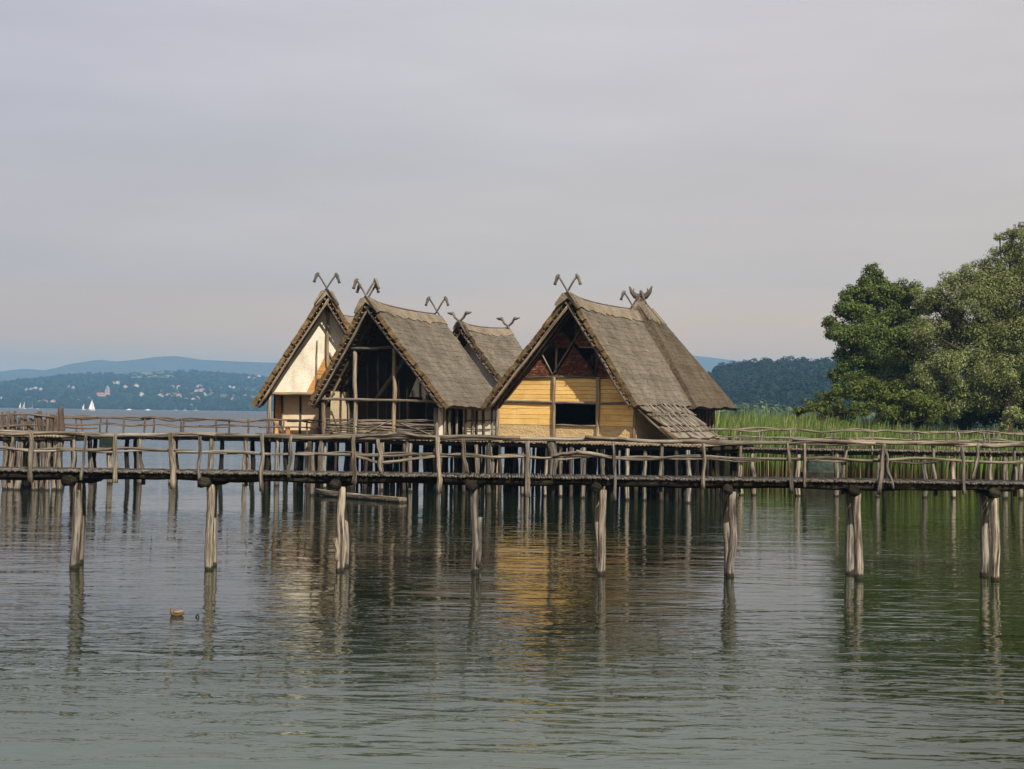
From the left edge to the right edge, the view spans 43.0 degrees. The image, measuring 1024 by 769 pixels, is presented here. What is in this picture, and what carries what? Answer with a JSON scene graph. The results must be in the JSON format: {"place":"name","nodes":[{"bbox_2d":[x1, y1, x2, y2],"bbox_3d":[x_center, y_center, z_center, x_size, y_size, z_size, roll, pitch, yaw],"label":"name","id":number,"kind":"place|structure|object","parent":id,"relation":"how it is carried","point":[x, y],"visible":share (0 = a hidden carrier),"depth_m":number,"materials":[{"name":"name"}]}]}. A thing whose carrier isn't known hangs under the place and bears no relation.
{"place":"outdoors","nodes":[
{"label":"outdoors","id":0,"kind":"place"},
{"bbox_2d":[0,371,273,410],"bbox_3d":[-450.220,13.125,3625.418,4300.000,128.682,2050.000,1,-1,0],"label":"hills","id":1,"kind":"structure","parent":0,"point":[129,396],"depth_m":3411.10,"materials":[{"name":"green plant"}]},
{"bbox_2d":[97,386,109,395],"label":"church","id":2,"kind":"structure","parent":1,"relation":"on","point":[107,389],"depth_m":3018.74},
{"bbox_2d":[0,369,273,410],"bbox_3d":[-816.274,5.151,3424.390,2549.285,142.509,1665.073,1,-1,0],"label":"forest","id":3,"kind":"object","parent":1,"relation":"on","point":[14,398],"visible":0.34,"depth_m":3117.19,"materials":[{"name":"green plant"}]},
{"bbox_2d":[131,371,172,377],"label":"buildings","id":4,"kind":"structure","parent":0,"point":[147,373],"depth_m":3924.58,"materials":[{"name":"white"}]},
{"bbox_2d":[0,356,741,380],"bbox_3d":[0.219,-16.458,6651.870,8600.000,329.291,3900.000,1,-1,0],"label":"hills","id":5,"kind":"structure","parent":0,"point":[167,363],"depth_m":6569.11,"materials":[{"name":"blue"}]},
{"bbox_2d":[0,408,1023,768],"bbox_3d":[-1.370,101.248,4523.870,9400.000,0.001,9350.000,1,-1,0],"label":"water","id":6,"kind":"structure","parent":0,"point":[406,640],"depth_m":27.45,"materials":[{"name":"grey liquid"}]},
{"bbox_2d":[0,432,105,490],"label":"landing stage","id":7,"kind":"object","parent":6,"relation":"in","point":[51,459],"visible":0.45,"depth_m":71.03,"materials":[{"name":"brown wood"}]},
{"bbox_2d":[0,408,97,430],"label":"palisade fence","id":8,"kind":"object","parent":7,"relation":"on","point":[52,422],"visible":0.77,"depth_m":76.23,"materials":[{"name":"brown wood"}]},
{"bbox_2d":[88,401,94,410],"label":"sailboat","id":9,"kind":"object","parent":6,"relation":"on","point":[91,406],"visible":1,"depth_m":1499.40,"materials":[{"name":"white fabric"}]},
{"bbox_2d":[168,607,184,615],"bbox_3d":[-7.428,5.033,28.783,0.351,0.227,0.198,1,-1,-21],"label":"duck","id":10,"kind":"object","parent":6,"relation":"on","point":[177,612],"visible":1,"depth_m":28.74},
{"bbox_2d":[64,415,329,485],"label":"footbridge","id":11,"kind":"object","parent":6,"relation":"in","point":[92,458],"visible":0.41,"depth_m":78.01,"materials":[{"name":"brown wood"}]},
{"bbox_2d":[99,438,112,447],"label":"sign","id":12,"kind":"object","parent":11,"relation":"hanging from","point":[105,442],"visible":0.64,"depth_m":77.44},
{"bbox_2d":[251,272,371,484],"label":"stilt house","id":13,"kind":"structure","parent":6,"relation":"in","point":[294,377],"depth_m":80.81,"materials":[{"name":"white paint"}]},
{"bbox_2d":[285,427,320,433],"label":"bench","id":14,"kind":"object","parent":13,"relation":"on","point":[287,431],"visible":0.58,"depth_m":81.32,"materials":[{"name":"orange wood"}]},
{"bbox_2d":[309,455,314,495],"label":"mooring post","id":15,"kind":"object","parent":6,"relation":"in","point":[312,467],"visible":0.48,"depth_m":69.63,"materials":[{"name":"wood"}]},
{"bbox_2d":[312,315,402,470],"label":"stilt house","id":16,"kind":"structure","parent":6,"relation":"on","point":[349,319],"depth_m":94.60,"materials":[{"name":"brown wood"}]},
{"bbox_2d":[315,489,406,502],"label":"dugout canoe","id":17,"kind":"object","parent":6,"relation":"on","point":[328,493],"visible":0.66,"depth_m":66.85,"materials":[{"name":"wood"}]},
{"bbox_2d":[302,278,512,492],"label":"stilt house","id":18,"kind":"structure","parent":6,"relation":"in","point":[390,368],"depth_m":77.60,"materials":[{"name":"plant"}]},
{"bbox_2d":[430,311,522,473],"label":"stilt house","id":19,"kind":"structure","parent":6,"relation":"in","point":[493,354],"depth_m":88.25,"materials":[{"name":"plant"}]},
{"bbox_2d":[0,429,1023,580],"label":"footbridge","id":20,"kind":"object","parent":6,"relation":"in","point":[340,481],"visible":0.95,"depth_m":36.97,"materials":[{"name":"brown wood"}]},
{"bbox_2d":[478,273,753,502],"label":"stilt house","id":21,"kind":"structure","parent":6,"relation":"in","point":[581,367],"depth_m":72.60,"materials":[{"name":"plant"}]},
{"bbox_2d":[597,286,737,475],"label":"stilt house","id":22,"kind":"structure","parent":6,"relation":"in","point":[706,396],"depth_m":84.00,"materials":[{"name":"plant"}]},
{"bbox_2d":[801,459,846,477],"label":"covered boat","id":23,"kind":"object","parent":6,"relation":"on","point":[820,469],"visible":0.48,"depth_m":83.36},
{"bbox_2d":[708,427,1023,498],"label":"footbridge","id":24,"kind":"object","parent":6,"relation":"in","point":[952,453],"visible":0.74,"depth_m":74.95,"materials":[{"name":"brown wood"}]},
{"bbox_2d":[0,0,1023,370],"label":"sky","id":25,"kind":"structure","parent":0,"point":[178,177],"materials":[{"name":"grey"}]},
{"bbox_2d":[710,363,998,426],"bbox_3d":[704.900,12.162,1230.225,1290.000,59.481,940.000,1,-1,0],"label":"hills","id":26,"kind":"structure","parent":0,"point":[795,398],"depth_m":932.79,"materials":[{"name":"green plant"}]},
{"bbox_2d":[707,356,1018,426],"bbox_3d":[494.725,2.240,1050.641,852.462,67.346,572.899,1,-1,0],"label":"forest","id":27,"kind":"object","parent":26,"relation":"on","point":[744,385],"visible":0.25,"depth_m":1031.74,"materials":[{"name":"green plant"}]},
{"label":"ground","id":28,"kind":"structure","parent":0,"visible":0},
{"bbox_2d":[694,404,1023,480],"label":"reeds","id":29,"kind":"object","parent":28,"relation":"on","point":[766,468],"visible":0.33,"depth_m":95.53,"materials":[{"name":"green plant"}]},
{"bbox_2d":[716,401,1015,424],"bbox_3d":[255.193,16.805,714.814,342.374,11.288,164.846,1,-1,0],"label":"reeds","id":30,"kind":"object","parent":28,"relation":"on","point":[777,409],"visible":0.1,"depth_m":646.23,"materials":[{"name":"green plant"}]},
{"bbox_2d":[792,376,946,434],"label":"bush","id":31,"kind":"object","parent":28,"relation":"on","point":[913,402],"visible":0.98,"depth_m":110.53,"materials":[{"name":"green plant"}]},
{"bbox_2d":[820,262,944,424],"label":"broadleaf tree","id":32,"kind":"object","parent":28,"relation":"on","point":[873,339],"visible":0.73,"depth_m":127.27,"materials":[{"name":"green plant"}]},
{"bbox_2d":[886,388,1023,435],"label":"bush","id":33,"kind":"object","parent":28,"relation":"on","point":[966,420],"visible":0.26,"depth_m":121.21,"materials":[{"name":"green plant"}]},
{"bbox_2d":[904,222,1023,438],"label":"willow tree","id":34,"kind":"object","parent":28,"relation":"on","point":[992,357],"visible":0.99,"depth_m":117.00,"materials":[{"name":"green plant"}]},
{"bbox_2d":[999,404,1023,440],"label":"bush","id":35,"kind":"object","parent":28,"relation":"on","point":[1012,413],"visible":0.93,"depth_m":101.02,"materials":[{"name":"green plant"}]}
]}

